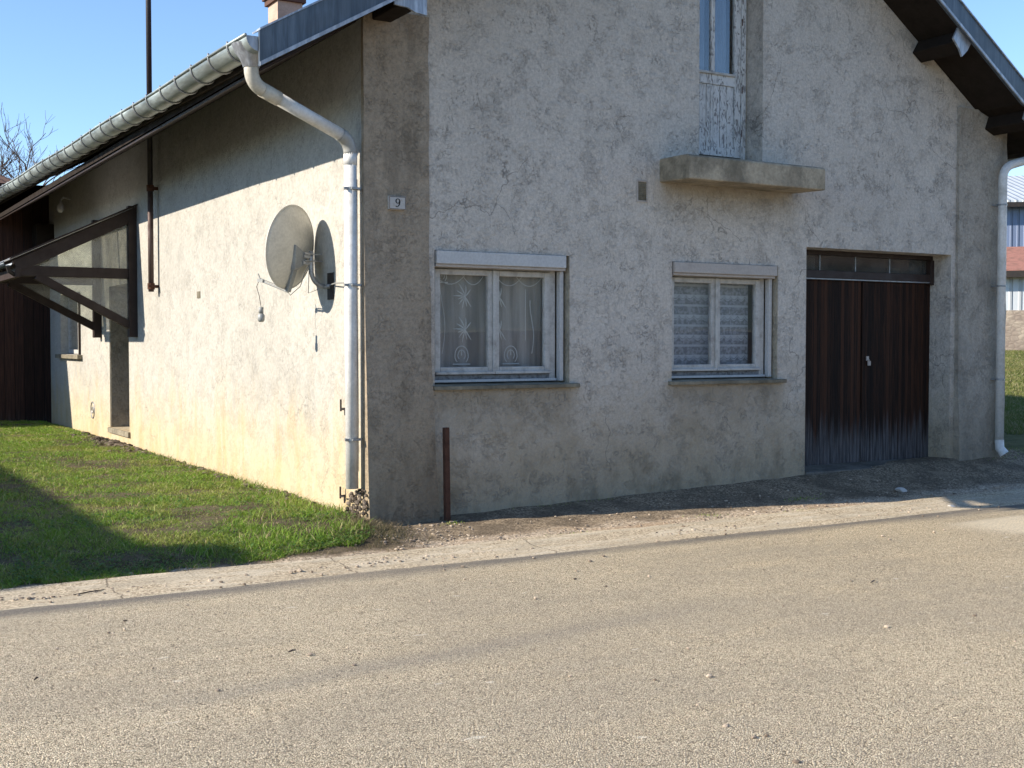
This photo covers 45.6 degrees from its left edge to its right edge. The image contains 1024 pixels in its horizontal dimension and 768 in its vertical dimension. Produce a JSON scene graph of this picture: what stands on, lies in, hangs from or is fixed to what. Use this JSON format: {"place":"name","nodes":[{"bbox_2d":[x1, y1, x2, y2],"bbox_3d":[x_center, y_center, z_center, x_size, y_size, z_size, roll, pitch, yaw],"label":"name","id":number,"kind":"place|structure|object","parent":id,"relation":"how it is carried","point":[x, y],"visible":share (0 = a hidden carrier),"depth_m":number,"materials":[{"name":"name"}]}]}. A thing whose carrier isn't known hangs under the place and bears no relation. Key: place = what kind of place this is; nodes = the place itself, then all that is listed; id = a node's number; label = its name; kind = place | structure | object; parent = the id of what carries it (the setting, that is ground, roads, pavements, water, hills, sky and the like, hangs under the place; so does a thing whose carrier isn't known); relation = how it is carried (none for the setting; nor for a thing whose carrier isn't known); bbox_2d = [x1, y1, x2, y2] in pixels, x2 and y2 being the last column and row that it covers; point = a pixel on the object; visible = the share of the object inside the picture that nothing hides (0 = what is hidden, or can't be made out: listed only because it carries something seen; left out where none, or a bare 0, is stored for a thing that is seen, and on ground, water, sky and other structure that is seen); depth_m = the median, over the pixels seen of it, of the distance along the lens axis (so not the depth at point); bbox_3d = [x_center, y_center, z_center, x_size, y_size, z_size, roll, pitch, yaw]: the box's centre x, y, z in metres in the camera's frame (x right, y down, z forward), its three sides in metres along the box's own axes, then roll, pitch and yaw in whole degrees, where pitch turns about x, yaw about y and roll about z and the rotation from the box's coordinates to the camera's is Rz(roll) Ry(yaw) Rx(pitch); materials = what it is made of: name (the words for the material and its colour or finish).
{"place":"outdoors","nodes":[
{"label":"outdoors","id":0,"kind":"place"},
{"bbox_2d":[0,504,1023,767],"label":"road","id":1,"kind":"structure","parent":0,"point":[932,676],"depth_m":6.06,"materials":[{"name":"grey asphalt"}]},
{"bbox_2d":[34,532,874,679],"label":"twigs","id":2,"kind":"object","parent":1,"relation":"on","point":[35,678],"visible":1,"depth_m":7.69,"materials":[{"name":"brown wood"}]},
{"bbox_2d":[0,488,1023,610],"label":"gutter strip","id":3,"kind":"object","parent":1,"relation":"on","point":[265,573],"visible":0.99,"depth_m":9.20,"materials":[{"name":"concrete"}]},
{"bbox_2d":[0,371,1023,588],"bbox_3d":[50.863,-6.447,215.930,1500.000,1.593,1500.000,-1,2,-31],"label":"ground","id":4,"kind":"structure","parent":0,"point":[961,477],"depth_m":11.35,"materials":[{"name":"soil"}]},
{"bbox_2d":[0,175,53,422],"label":"timber barn","id":5,"kind":"structure","parent":4,"relation":"on","point":[25,366],"depth_m":22.35,"materials":[{"name":"brown wood"}]},
{"bbox_2d":[0,102,79,185],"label":"bare tree","id":6,"kind":"object","parent":4,"relation":"on","point":[5,167],"visible":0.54,"depth_m":34.76,"materials":[{"name":"brown plant"}]},
{"bbox_2d":[48,431,315,503],"bbox_3d":[-4.650,0.929,15.374,0.807,0.120,9.984,-1,2,-31],"label":"rubble","id":7,"kind":"object","parent":4,"relation":"on","point":[109,441],"visible":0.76,"depth_m":16.63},
{"bbox_2d":[0,420,377,588],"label":"lawn grass","id":8,"kind":"structure","parent":4,"relation":"on","point":[27,442],"depth_m":10.42,"materials":[{"name":"green plant"}]},
{"bbox_2d":[0,457,384,560],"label":"tall grass","id":9,"kind":"structure","parent":4,"relation":"on","point":[265,535],"depth_m":9.68,"materials":[{"name":"green plant"}]},
{"bbox_2d":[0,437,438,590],"bbox_3d":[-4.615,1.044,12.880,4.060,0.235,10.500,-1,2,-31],"label":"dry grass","id":10,"kind":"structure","parent":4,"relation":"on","point":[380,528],"depth_m":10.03,"materials":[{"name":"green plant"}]},
{"bbox_2d":[442,427,450,520],"bbox_3d":[-0.570,0.861,10.627,0.052,0.964,0.090,-1,2,-31],"label":"iron post","id":11,"kind":"object","parent":4,"relation":"on","point":[446,473],"visible":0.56,"depth_m":10.61,"materials":[{"name":"metal"}]},
{"bbox_2d":[0,0,1023,524],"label":"house","id":12,"kind":"structure","parent":4,"relation":"on","point":[616,248],"depth_m":12.21,"materials":[{"name":"beige paint"}]},
{"bbox_2d":[57,197,70,212],"bbox_3d":[-7.648,-3.061,20.775,0.233,0.274,0.119,-1,2,-31],"label":"wall lamp","id":13,"kind":"object","parent":12,"relation":"attached to","point":[60,207],"visible":1,"depth_m":20.72,"materials":[{"name":"white plastic"}]},
{"bbox_2d":[0,204,137,337],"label":"door canopy","id":14,"kind":"object","parent":12,"relation":"attached to","point":[17,272],"visible":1,"depth_m":16.85,"materials":[{"name":"brown wood"}]},
{"bbox_2d":[55,292,82,358],"bbox_3d":[-7.571,-1.001,21.024,0.270,1.120,1.930,-1,2,-31],"label":"side window","id":15,"kind":"structure","parent":12,"relation":"in","point":[74,328],"depth_m":21.40,"materials":[{"name":"white paint"}]},
{"bbox_2d":[108,287,130,437],"bbox_3d":[-5.671,-0.350,18.050,0.370,2.200,1.300,-1,2,-31],"label":"side door","id":16,"kind":"structure","parent":12,"relation":"in","point":[119,341],"depth_m":18.56,"materials":[{"name":"brown wood"}]},
{"bbox_2d":[146,0,158,291],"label":"antenna mast","id":17,"kind":"object","parent":12,"relation":"attached to","point":[151,285],"visible":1,"depth_m":15.88,"materials":[{"name":"metal"}]},
{"bbox_2d":[256,204,343,321],"bbox_3d":[-1.864,-1.079,10.747,0.616,1.050,1.021,-1,2,-21],"label":"satellite dish","id":18,"kind":"object","parent":12,"relation":"attached to","point":[289,253],"visible":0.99,"depth_m":10.90,"materials":[{"name":"metal"}]},
{"bbox_2d":[388,196,405,209],"bbox_3d":[-0.986,-1.547,10.417,0.160,0.114,0.034,-1,2,-31],"label":"house number","id":19,"kind":"object","parent":12,"relation":"attached to","point":[396,202],"visible":1,"depth_m":10.40,"materials":[{"name":"white metal"}]},
{"bbox_2d":[433,250,579,390],"bbox_3d":[-0.118,-0.577,11.191,1.540,1.232,0.390,-1,2,-31],"label":"window","id":20,"kind":"structure","parent":12,"relation":"in","point":[488,305],"depth_m":11.18,"materials":[{"name":"grey paint"}]},
{"bbox_2d":[699,0,746,159],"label":"upper door","id":21,"kind":"structure","parent":12,"relation":"in","point":[722,95],"depth_m":12.64,"materials":[{"name":"paint"}]},
{"bbox_2d":[668,262,786,384],"bbox_3d":[2.126,-0.616,12.528,1.535,1.222,0.390,-1,2,-31],"label":"window","id":22,"kind":"structure","parent":12,"relation":"in","point":[710,300],"depth_m":12.54,"materials":[{"name":"grey paint"}]},
{"bbox_2d":[805,250,933,465],"bbox_3d":[3.957,-0.298,13.799,2.300,2.368,0.100,-1,2,-31],"label":"garage door","id":23,"kind":"structure","parent":12,"relation":"in","point":[867,369],"depth_m":13.84,"materials":[{"name":"brown wood"}]},
{"bbox_2d":[0,454,1023,767],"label":"gravel","id":24,"kind":"structure","parent":4,"relation":"on","point":[534,558],"depth_m":9.82,"materials":[{"name":"grey gravel"}]},
{"bbox_2d":[895,487,906,491],"bbox_3d":[4.031,1.101,12.630,0.109,0.065,0.103,-1,2,-23],"label":"stone","id":25,"kind":"object","parent":4,"relation":"on","point":[900,489],"visible":1,"depth_m":12.59,"materials":[{"name":"stone"}]},
{"bbox_2d":[1005,322,1023,350],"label":"stone wall","id":26,"kind":"structure","parent":4,"relation":"on","point":[1014,335],"depth_m":40.65,"materials":[{"name":"beige stone"}]},
{"bbox_2d":[1006,247,1023,321],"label":"shed","id":27,"kind":"structure","parent":4,"relation":"on","point":[1014,284],"depth_m":46.15,"materials":[{"name":"metal"}]},
{"bbox_2d":[1007,175,1023,246],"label":"metal barn","id":28,"kind":"structure","parent":4,"relation":"on","point":[1015,211],"depth_m":57.12,"materials":[{"name":"metal"}]},
{"bbox_2d":[0,0,1023,185],"label":"sky","id":29,"kind":"structure","parent":0,"point":[81,63],"materials":[{"name":"blue"}]},
{"bbox_2d":[440,446,1023,534],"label":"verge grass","id":30,"kind":"structure","parent":0,"point":[727,514],"depth_m":11.51,"materials":[{"name":"green plant"}]},
{"bbox_2d":[1004,349,1023,434],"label":"grass","id":31,"kind":"structure","parent":0,"point":[1014,361],"depth_m":23.86,"materials":[{"name":"green plant"}]}
]}

